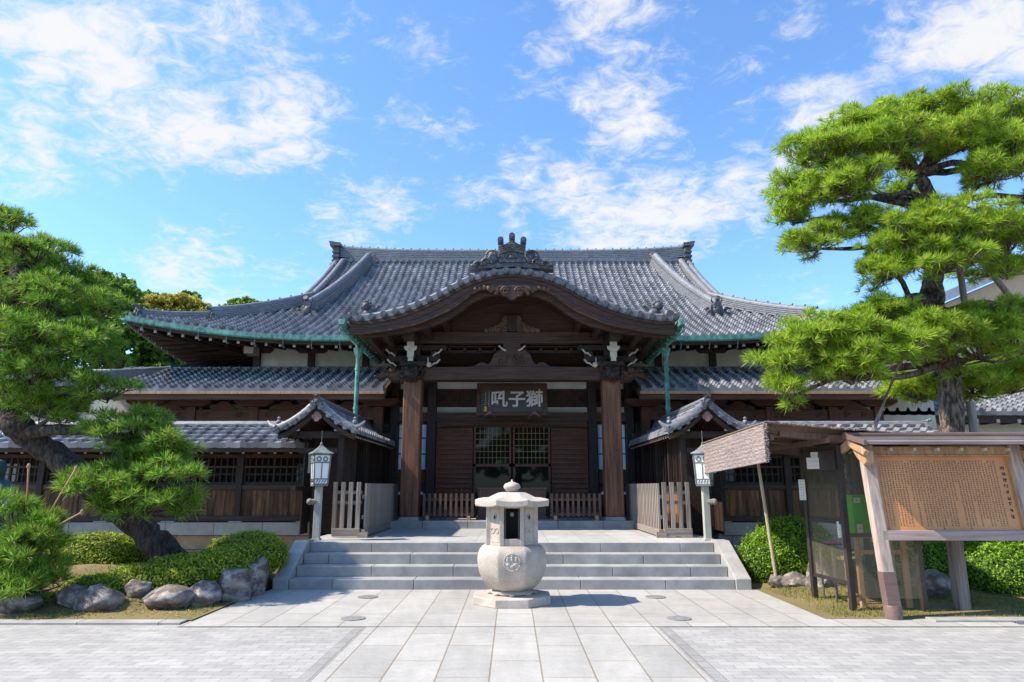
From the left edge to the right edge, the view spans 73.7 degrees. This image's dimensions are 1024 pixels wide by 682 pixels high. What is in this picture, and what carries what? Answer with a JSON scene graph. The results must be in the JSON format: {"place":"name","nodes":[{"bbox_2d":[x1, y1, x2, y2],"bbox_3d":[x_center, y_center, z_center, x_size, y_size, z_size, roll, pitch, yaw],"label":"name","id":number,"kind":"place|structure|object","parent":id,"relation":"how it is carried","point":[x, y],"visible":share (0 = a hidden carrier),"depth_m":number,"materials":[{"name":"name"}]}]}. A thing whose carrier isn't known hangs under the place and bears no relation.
{"place":"outdoors","nodes":[
{"label":"outdoors","id":0,"kind":"place"},
{"bbox_2d":[0,552,277,619],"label":"terrain","id":1,"kind":"structure","parent":0,"point":[145,614],"depth_m":8.24,"materials":[{"name":"soil"}]},
{"bbox_2d":[0,459,18,533],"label":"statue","id":2,"kind":"object","parent":1,"relation":"on","point":[4,482],"visible":0.25,"depth_m":11.10,"materials":[{"name":"stone"}]},
{"bbox_2d":[0,590,43,612],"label":"garden rock","id":3,"kind":"object","parent":1,"relation":"on","point":[17,605],"visible":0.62,"depth_m":8.13,"materials":[{"name":"grey stone"}]},
{"bbox_2d":[0,463,85,608],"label":"pine tree","id":4,"kind":"object","parent":1,"relation":"on","point":[24,566],"visible":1,"depth_m":8.37,"materials":[{"name":"green plant"}]},
{"bbox_2d":[56,584,87,607],"bbox_3d":[-5.446,3.196,8.468,0.368,0.337,0.400,7,-14,-29],"label":"garden rock","id":5,"kind":"object","parent":1,"relation":"on","point":[66,595],"visible":0.48,"depth_m":8.36,"materials":[{"name":"grey stone"}]},
{"bbox_2d":[41,528,147,564],"bbox_3d":[-6.294,3.243,10.444,1.826,0.704,1.255,0,-12,0],"label":"azalea shrub","id":6,"kind":"object","parent":1,"relation":"on","point":[103,547],"visible":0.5,"depth_m":10.16,"materials":[{"name":"green plant"}]},
{"bbox_2d":[72,583,124,612],"bbox_3d":[-5.063,3.181,8.367,0.580,0.394,0.464,1,-12,-7],"label":"garden rock","id":7,"kind":"object","parent":1,"relation":"on","point":[98,597],"visible":0.78,"depth_m":8.23,"materials":[{"name":"grey stone"}]},
{"bbox_2d":[0,202,212,561],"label":"pine tree","id":8,"kind":"object","parent":1,"relation":"on","point":[115,494],"visible":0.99,"depth_m":9.79,"materials":[{"name":"green plant"}]},
{"bbox_2d":[124,579,151,597],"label":"garden rock","id":9,"kind":"object","parent":1,"relation":"on","point":[134,588],"visible":0.86,"depth_m":8.56,"materials":[{"name":"grey stone"}]},
{"bbox_2d":[57,541,271,593],"bbox_3d":[-4.633,3.115,9.166,2.752,0.738,1.286,7,-14,-28],"label":"azalea shrub","id":10,"kind":"object","parent":1,"relation":"on","point":[189,570],"visible":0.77,"depth_m":8.92,"materials":[{"name":"green plant"}]},
{"bbox_2d":[141,584,194,608],"bbox_3d":[-4.305,3.215,8.502,0.722,0.341,0.447,-2,-12,8],"label":"garden rock","id":11,"kind":"object","parent":1,"relation":"on","point":[172,596],"visible":0.88,"depth_m":8.37,"materials":[{"name":"grey stone"}]},
{"bbox_2d":[190,580,221,607],"bbox_3d":[-3.928,3.255,8.700,0.400,0.391,0.437,-12,-17,44],"label":"garden rock","id":12,"kind":"object","parent":1,"relation":"on","point":[208,593],"visible":0.61,"depth_m":8.62,"materials":[{"name":"grey stone"}]},
{"bbox_2d":[217,568,253,605],"bbox_3d":[-3.728,3.297,9.130,0.502,0.507,0.471,3,-12,-13],"label":"garden rock","id":13,"kind":"object","parent":1,"relation":"on","point":[236,585],"visible":0.7,"depth_m":8.98,"materials":[{"name":"grey stone"}]},
{"bbox_2d":[206,529,291,572],"bbox_3d":[-4.049,3.240,10.573,1.590,0.645,1.038,-6,-13,26],"label":"azalea shrub","id":14,"kind":"object","parent":1,"relation":"on","point":[274,543],"visible":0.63,"depth_m":10.32,"materials":[{"name":"green plant"}]},
{"bbox_2d":[249,556,267,596],"bbox_3d":[-3.684,3.345,9.648,0.412,0.580,0.485,3,-12,-13],"label":"garden rock","id":15,"kind":"object","parent":1,"relation":"on","point":[260,572],"visible":0.52,"depth_m":9.56,"materials":[{"name":"grey stone"}]},
{"bbox_2d":[295,628,364,681],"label":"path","id":16,"kind":"structure","parent":0,"point":[319,665],"depth_m":6.09,"materials":[{"name":"stone"}]},
{"bbox_2d":[187,533,753,621],"bbox_3d":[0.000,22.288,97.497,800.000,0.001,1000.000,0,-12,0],"label":"ground","id":17,"kind":"structure","parent":0,"point":[323,534],"depth_m":20.38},
{"bbox_2d":[0,230,66,291],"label":"evergreen tree","id":18,"kind":"object","parent":17,"relation":"on","point":[7,272],"visible":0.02,"depth_m":27.56,"materials":[{"name":"green plant"}]},
{"bbox_2d":[8,294,141,368],"bbox_3d":[-17.129,2.394,24.043,7.378,8.310,4.943,0,-12,0],"label":"evergreen tree","id":19,"kind":"object","parent":17,"relation":"on","point":[129,337],"visible":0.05,"depth_m":24.69,"materials":[{"name":"green plant"}]},
{"bbox_2d":[56,268,149,368],"bbox_3d":[-16.772,2.041,26.970,5.304,10.294,4.157,0,-12,0],"label":"evergreen tree","id":20,"kind":"object","parent":17,"relation":"on","point":[127,286],"visible":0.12,"depth_m":27.56,"materials":[{"name":"green plant"}]},
{"bbox_2d":[6,362,219,521],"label":"side hall","id":21,"kind":"structure","parent":17,"relation":"on","point":[132,372],"depth_m":18.30,"materials":[{"name":"tile"}]},
{"bbox_2d":[98,308,184,368],"bbox_3d":[-14.076,2.812,26.001,4.910,8.380,3.733,0,-12,0],"label":"evergreen tree","id":22,"kind":"object","parent":17,"relation":"on","point":[148,354],"visible":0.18,"depth_m":25.53,"materials":[{"name":"green plant"}]},
{"bbox_2d":[141,289,159,297],"bbox_3d":[-19.747,3.062,36.188,2.780,12.031,2.003,0,-12,0],"label":"evergreen tree","id":23,"kind":"object","parent":17,"relation":"on","point":[148,291],"visible":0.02,"depth_m":37.08,"materials":[{"name":"green plant"}]},
{"bbox_2d":[0,421,311,552],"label":"corridor building","id":24,"kind":"structure","parent":17,"relation":"on","point":[255,468],"depth_m":13.63,"materials":[{"name":"wood"}]},
{"bbox_2d":[0,458,39,484],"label":"window","id":25,"kind":"structure","parent":24,"relation":"in","point":[10,474],"depth_m":13.76,"materials":[{"name":"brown wood"}]},
{"bbox_2d":[44,458,105,484],"bbox_3d":[-8.785,2.627,13.780,1.200,0.530,0.050,0,-12,0],"label":"window","id":26,"kind":"structure","parent":24,"relation":"in","point":[47,470],"depth_m":13.75,"materials":[{"name":"brown wood"}]},
{"bbox_2d":[178,458,237,484],"bbox_3d":[-6.125,2.627,13.780,1.200,0.530,0.050,0,-12,0],"label":"window","id":27,"kind":"structure","parent":24,"relation":"in","point":[209,459],"depth_m":13.74,"materials":[{"name":"brown wood"}]},
{"bbox_2d":[243,458,303,484],"bbox_3d":[-4.795,2.627,13.780,1.200,0.530,0.050,0,-12,0],"label":"window","id":28,"kind":"structure","parent":24,"relation":"in","point":[274,474],"depth_m":13.75,"materials":[{"name":"brown wood"}]},
{"bbox_2d":[138,291,211,310],"bbox_3d":[-17.359,3.019,34.086,5.212,11.377,2.968,0,-12,0],"label":"yellow tree","id":29,"kind":"object","parent":17,"relation":"on","point":[182,301],"visible":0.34,"depth_m":34.48,"materials":[{"name":"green plant"}]},
{"bbox_2d":[180,289,202,299],"bbox_3d":[-18.064,3.185,37.161,2.006,12.360,1.626,0,-12,0],"label":"evergreen tree","id":30,"kind":"object","parent":17,"relation":"on","point":[193,293],"visible":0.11,"depth_m":38.07,"materials":[{"name":"green plant"}]},
{"bbox_2d":[220,296,260,305],"bbox_3d":[-13.772,3.134,34.080,4.045,11.091,2.192,0,-12,0],"label":"lime tree","id":31,"kind":"object","parent":17,"relation":"on","point":[238,300],"visible":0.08,"depth_m":34.70,"materials":[{"name":"green plant"}]},
{"bbox_2d":[310,516,713,551],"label":"stone platform","id":32,"kind":"structure","parent":17,"relation":"on","point":[550,529],"depth_m":13.54,"materials":[{"name":"stone"}]},
{"bbox_2d":[307,431,333,540],"bbox_3d":[-3.337,2.480,11.788,0.376,1.850,0.361,6,-14,-27],"label":"lamp post","id":33,"kind":"object","parent":32,"relation":"on","point":[320,459],"visible":0.98,"depth_m":11.72,"materials":[{"name":"metal"}]},
{"bbox_2d":[267,393,394,534],"bbox_3d":[-3.620,2.698,14.566,1.831,2.579,4.584,0,-12,0],"label":"covered passage","id":34,"kind":"object","parent":32,"relation":"on","point":[343,434],"visible":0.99,"depth_m":13.42,"materials":[{"name":"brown wood"}]},
{"bbox_2d":[331,482,397,537],"bbox_3d":[-2.899,3.408,14.038,0.658,0.970,3.720,0,-12,0],"label":"picket fence","id":35,"kind":"object","parent":32,"relation":"on","point":[380,506],"visible":0.91,"depth_m":12.46,"materials":[{"name":"grey wood"}]},
{"bbox_2d":[422,493,473,519],"bbox_3d":[-1.415,3.686,15.175,1.150,0.580,0.180,0,-12,0],"label":"picket fence","id":36,"kind":"object","parent":32,"relation":"on","point":[440,499],"visible":0.98,"depth_m":15.13,"materials":[{"name":"brown wood"}]},
{"bbox_2d":[69,232,937,521],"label":"temple hall","id":37,"kind":"structure","parent":32,"relation":"on","point":[411,348],"depth_m":17.25,"materials":[{"name":"tile"}]},
{"bbox_2d":[473,427,510,506],"bbox_3d":[-0.495,3.170,17.248,0.950,2.070,0.060,0,-12,0],"label":"glazed door","id":38,"kind":"structure","parent":37,"relation":"in","point":[492,445],"depth_m":17.28,"materials":[{"name":"brown wood"}]},
{"bbox_2d":[476,383,547,416],"bbox_3d":[0.000,1.468,16.621,1.720,0.910,0.180,0,-21,0],"label":"name plaque","id":39,"kind":"object","parent":37,"relation":"attached to","point":[511,399],"visible":1,"depth_m":16.64,"materials":[{"name":"brown wood"}]},
{"bbox_2d":[513,427,550,506],"bbox_3d":[0.495,3.170,17.248,0.950,2.070,0.060,0,-12,0],"label":"glazed door","id":40,"kind":"structure","parent":37,"relation":"in","point":[531,445],"depth_m":17.28,"materials":[{"name":"brown wood"}]},
{"bbox_2d":[476,487,547,518],"bbox_3d":[0.000,3.763,15.864,1.640,0.715,0.560,0,-12,0],"label":"offering box","id":41,"kind":"object","parent":32,"relation":"on","point":[491,491],"visible":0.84,"depth_m":15.66,"materials":[{"name":"brown wood"}]},
{"bbox_2d":[550,493,601,519],"bbox_3d":[1.415,3.686,15.175,1.150,0.580,0.180,0,-12,0],"label":"picket fence","id":42,"kind":"object","parent":32,"relation":"on","point":[583,499],"visible":0.98,"depth_m":15.13,"materials":[{"name":"brown wood"}]},
{"bbox_2d":[626,482,692,537],"bbox_3d":[2.895,3.408,14.038,0.650,0.970,3.720,0,-12,0],"label":"picket fence","id":43,"kind":"object","parent":32,"relation":"on","point":[643,506],"visible":0.91,"depth_m":12.49,"materials":[{"name":"grey wood"}]},
{"bbox_2d":[629,393,756,534],"bbox_3d":[3.620,2.698,14.566,1.831,2.579,4.584,0,-12,0],"label":"covered passage","id":44,"kind":"object","parent":32,"relation":"on","point":[680,434],"visible":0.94,"depth_m":13.46,"materials":[{"name":"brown wood"}]},
{"bbox_2d":[690,431,716,540],"bbox_3d":[3.337,2.480,11.788,0.376,1.850,0.361,-6,-14,27],"label":"lamp post","id":45,"kind":"object","parent":32,"relation":"on","point":[703,480],"visible":0.81,"depth_m":11.71,"materials":[{"name":"metal"}]},
{"bbox_2d":[713,418,938,554],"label":"corridor building","id":46,"kind":"structure","parent":17,"relation":"on","point":[781,477],"depth_m":13.66,"materials":[{"name":"wood"}]},
{"bbox_2d":[724,458,783,484],"bbox_3d":[4.865,2.627,13.780,1.200,0.530,0.050,0,-12,0],"label":"window","id":47,"kind":"structure","parent":46,"relation":"in","point":[753,474],"depth_m":13.74,"materials":[{"name":"brown wood"}]},
{"bbox_2d":[789,458,850,484],"bbox_3d":[6.195,2.627,13.780,1.200,0.530,0.050,0,-12,0],"label":"window","id":48,"kind":"structure","parent":46,"relation":"in","point":[819,474],"depth_m":13.74,"materials":[{"name":"brown wood"}]},
{"bbox_2d":[884,388,1023,461],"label":"side hall","id":49,"kind":"structure","parent":17,"relation":"on","point":[999,415],"depth_m":18.02,"materials":[{"name":"tile"}]},
{"bbox_2d":[925,617,1023,624],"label":"kerb","id":50,"kind":"structure","parent":17,"relation":"on","point":[1018,620],"depth_m":7.69,"materials":[{"name":"stone"}]},
{"bbox_2d":[0,625,1023,681],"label":"pavement","id":51,"kind":"structure","parent":0,"point":[103,653],"depth_m":6.29,"materials":[{"name":"grey stone"}]},
{"bbox_2d":[0,619,186,624],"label":"kerb","id":52,"kind":"structure","parent":51,"relation":"on","point":[92,621],"depth_m":7.59,"materials":[{"name":"stone"}]},
{"bbox_2d":[311,627,712,681],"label":"path","id":53,"kind":"structure","parent":0,"point":[511,654],"depth_m":6.13,"materials":[{"name":"stone"}]},
{"bbox_2d":[0,0,1023,368],"label":"sky","id":54,"kind":"structure","parent":0,"point":[218,150],"materials":[{"name":"blue"}]},
{"bbox_2d":[7,551,1023,618],"bbox_3d":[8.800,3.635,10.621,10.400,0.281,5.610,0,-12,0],"label":"terrain","id":55,"kind":"structure","parent":0,"point":[806,605],"depth_m":8.92,"materials":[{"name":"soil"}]},
{"bbox_2d":[0,586,987,618],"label":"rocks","id":56,"kind":"object","parent":55,"relation":"on","point":[194,610],"visible":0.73,"depth_m":8.11,"materials":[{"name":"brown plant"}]},
{"bbox_2d":[768,574,782,587],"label":"garden rock","id":57,"kind":"object","parent":55,"relation":"on","point":[774,581],"visible":0.72,"depth_m":10.13,"materials":[{"name":"grey stone"}]},
{"bbox_2d":[735,512,842,582],"bbox_3d":[4.473,3.370,11.090,1.812,1.176,1.196,0,-12,0],"label":"azalea shrub","id":58,"kind":"object","parent":55,"relation":"on","point":[789,539],"visible":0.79,"depth_m":10.77,"materials":[{"name":"green plant"}]},
{"bbox_2d":[781,572,805,586],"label":"garden rock","id":59,"kind":"object","parent":55,"relation":"on","point":[792,579],"visible":0.67,"depth_m":10.01,"materials":[{"name":"grey stone"}]},
{"bbox_2d":[701,421,928,611],"bbox_3d":[4.093,2.480,9.998,1.917,2.305,3.512,0,-12,0],"label":"shelter","id":60,"kind":"object","parent":55,"relation":"on","point":[758,443],"visible":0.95,"depth_m":9.11,"materials":[{"name":"wood"}]},
{"bbox_2d":[798,480,805,499],"bbox_3d":[4.055,2.078,9.536,0.085,0.280,0.006,-3,-12,12],"label":"paper notice","id":61,"kind":"object","parent":60,"relation":"attached to","point":[802,490],"visible":1,"depth_m":9.54,"materials":[{"name":"white paper"}]},
{"bbox_2d":[806,458,819,468],"bbox_3d":[4.130,1.636,9.139,0.340,0.150,0.006,-5,-13,21],"label":"paper notice","id":62,"kind":"object","parent":60,"relation":"attached to","point":[812,463],"visible":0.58,"depth_m":9.17,"materials":[{"name":"white paper"}]},
{"bbox_2d":[810,452,817,457],"bbox_3d":[4.120,1.532,9.181,0.190,0.075,0.007,-5,-13,22],"label":"paper notice","id":63,"kind":"object","parent":60,"relation":"attached to","point":[814,454],"visible":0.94,"depth_m":9.20,"materials":[{"name":"white paper"}]},
{"bbox_2d":[837,521,841,537],"bbox_3d":[4.170,2.395,8.671,0.070,0.200,0.006,-3,-12,12],"label":"paper notice","id":64,"kind":"object","parent":60,"relation":"attached to","point":[839,529],"visible":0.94,"depth_m":8.67,"materials":[{"name":"white paper"}]},
{"bbox_2d":[806,554,829,576],"bbox_3d":[4.554,3.476,10.141,0.278,0.616,0.313,6,-13,-26],"label":"garden rock","id":65,"kind":"object","parent":55,"relation":"on","point":[824,564],"visible":0.28,"depth_m":10.07,"materials":[{"name":"grey stone"}]},
{"bbox_2d":[805,572,833,587],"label":"garden rock","id":66,"kind":"object","parent":55,"relation":"on","point":[819,582],"visible":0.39,"depth_m":9.80,"materials":[{"name":"grey stone"}]},
{"bbox_2d":[817,541,846,601],"bbox_3d":[4.325,3.080,9.150,0.250,0.750,0.340,0,-12,0],"label":"metal rack","id":67,"kind":"object","parent":55,"relation":"on","point":[832,544],"visible":0.8,"depth_m":9.18,"materials":[{"name":"metal"}]},
{"bbox_2d":[842,537,913,607],"bbox_3d":[4.660,2.926,8.727,0.680,0.865,0.410,0,-12,0],"label":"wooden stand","id":68,"kind":"object","parent":55,"relation":"on","point":[902,551],"visible":0.43,"depth_m":8.57,"materials":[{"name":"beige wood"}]},
{"bbox_2d":[846,495,870,532],"bbox_3d":[4.530,2.252,8.852,0.340,0.504,0.307,0,-12,0],"label":"green box","id":69,"kind":"object","parent":68,"relation":"on","point":[858,517],"visible":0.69,"depth_m":8.73,"materials":[{"name":"paint"}]},
{"bbox_2d":[860,502,869,525],"bbox_3d":[4.570,2.211,8.721,0.220,0.300,0.020,0,-12,0],"label":"door","id":70,"kind":"structure","parent":69,"relation":"in","point":[864,517],"depth_m":8.71,"materials":[{"name":"green paint"}]},
{"bbox_2d":[741,76,1023,431],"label":"pine tree","id":71,"kind":"object","parent":55,"relation":"on","point":[924,230],"visible":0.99,"depth_m":11.29,"materials":[{"name":"green plant"}]},
{"bbox_2d":[956,267,967,301],"bbox_3d":[7.738,-0.883,11.716,0.106,1.006,0.154,-5,-13,22],"label":"prop pole","id":72,"kind":"object","parent":71,"relation":"attached to","point":[962,284],"visible":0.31,"depth_m":11.70,"materials":[{"name":"grey wood"}]},
{"bbox_2d":[981,263,1018,305],"bbox_3d":[8.302,-0.957,11.605,0.785,1.055,0.100,2,-12,-8],"label":"prop pole","id":73,"kind":"object","parent":71,"relation":"attached to","point":[1002,287],"visible":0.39,"depth_m":11.57,"materials":[{"name":"grey wood"}]},
{"bbox_2d":[872,360,901,430],"bbox_3d":[5.955,2.023,10.635,0.092,3.466,0.629,9,-15,-35],"label":"prop pole","id":74,"kind":"object","parent":55,"relation":"on","point":[877,418],"visible":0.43,"depth_m":10.88,"materials":[{"name":"grey wood"}]},
{"bbox_2d":[828,432,1023,619],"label":"notice board","id":75,"kind":"object","parent":55,"relation":"on","point":[953,490],"visible":1,"depth_m":8.31,"materials":[{"name":"brown wood"}]},
{"bbox_2d":[910,569,951,597],"bbox_3d":[5.716,3.352,9.415,0.623,0.397,0.448,2,-12,-9],"label":"garden rock","id":76,"kind":"object","parent":55,"relation":"on","point":[938,584],"visible":0.62,"depth_m":9.28,"materials":[{"name":"grey stone"}]},
{"bbox_2d":[853,539,1023,596],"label":"azalea shrub","id":77,"kind":"object","parent":55,"relation":"on","point":[995,567],"visible":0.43,"depth_m":9.72,"materials":[{"name":"green plant"}]},
{"bbox_2d":[966,401,978,431],"bbox_3d":[7.780,2.407,11.325,0.143,2.802,0.195,0,-12,0],"label":"prop pole","id":78,"kind":"object","parent":55,"relation":"on","point":[972,416],"visible":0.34,"depth_m":11.49,"materials":[{"name":"grey wood"}]},
{"bbox_2d":[179,589,1023,625],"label":"pavement","id":79,"kind":"structure","parent":0,"point":[735,607],"depth_m":8.30,"materials":[{"name":"stone"}]},
{"bbox_2d":[341,616,364,620],"bbox_3d":[-1.830,3.190,7.859,0.280,0.009,0.280,0,-12,0],"label":"drain cover","id":80,"kind":"object","parent":79,"relation":"on","point":[350,618],"visible":1,"depth_m":7.81,"materials":[{"name":"metal"}]},
{"bbox_2d":[357,595,377,598],"bbox_3d":[-1.980,3.512,9.375,0.280,0.009,0.280,0,-12,0],"label":"drain cover","id":81,"kind":"object","parent":79,"relation":"on","point":[368,596],"visible":1,"depth_m":9.37,"materials":[{"name":"metal"}]},
{"bbox_2d":[473,480,550,608],"bbox_3d":[0.000,2.661,9.147,1.000,1.582,1.000,0,-12,0],"label":"stone lantern","id":82,"kind":"object","parent":79,"relation":"on","point":[511,559],"visible":1,"depth_m":8.82,"materials":[{"name":"stone"}]},
{"bbox_2d":[272,539,751,589],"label":"stone steps","id":83,"kind":"structure","parent":79,"relation":"on","point":[718,565],"depth_m":10.44,"materials":[{"name":"stone"}]},
{"bbox_2d":[645,595,665,598],"bbox_3d":[1.970,3.512,9.375,0.280,0.009,0.280,0,-12,0],"label":"drain cover","id":84,"kind":"object","parent":79,"relation":"on","point":[655,596],"visible":1,"depth_m":9.37,"materials":[{"name":"metal"}]},
{"bbox_2d":[666,616,690,620],"bbox_3d":[1.920,3.190,7.859,0.280,0.009,0.280,0,-12,0],"label":"drain cover","id":85,"kind":"object","parent":79,"relation":"on","point":[680,618],"visible":1,"depth_m":7.81,"materials":[{"name":"metal"}]},
{"bbox_2d":[659,628,728,681],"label":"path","id":86,"kind":"structure","parent":0,"point":[704,665],"depth_m":6.09,"materials":[{"name":"stone"}]},
{"bbox_2d":[852,271,1023,371],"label":"house","id":87,"kind":"structure","parent":0,"point":[989,291],"depth_m":25.93,"materials":[{"name":"stone"}]}
]}

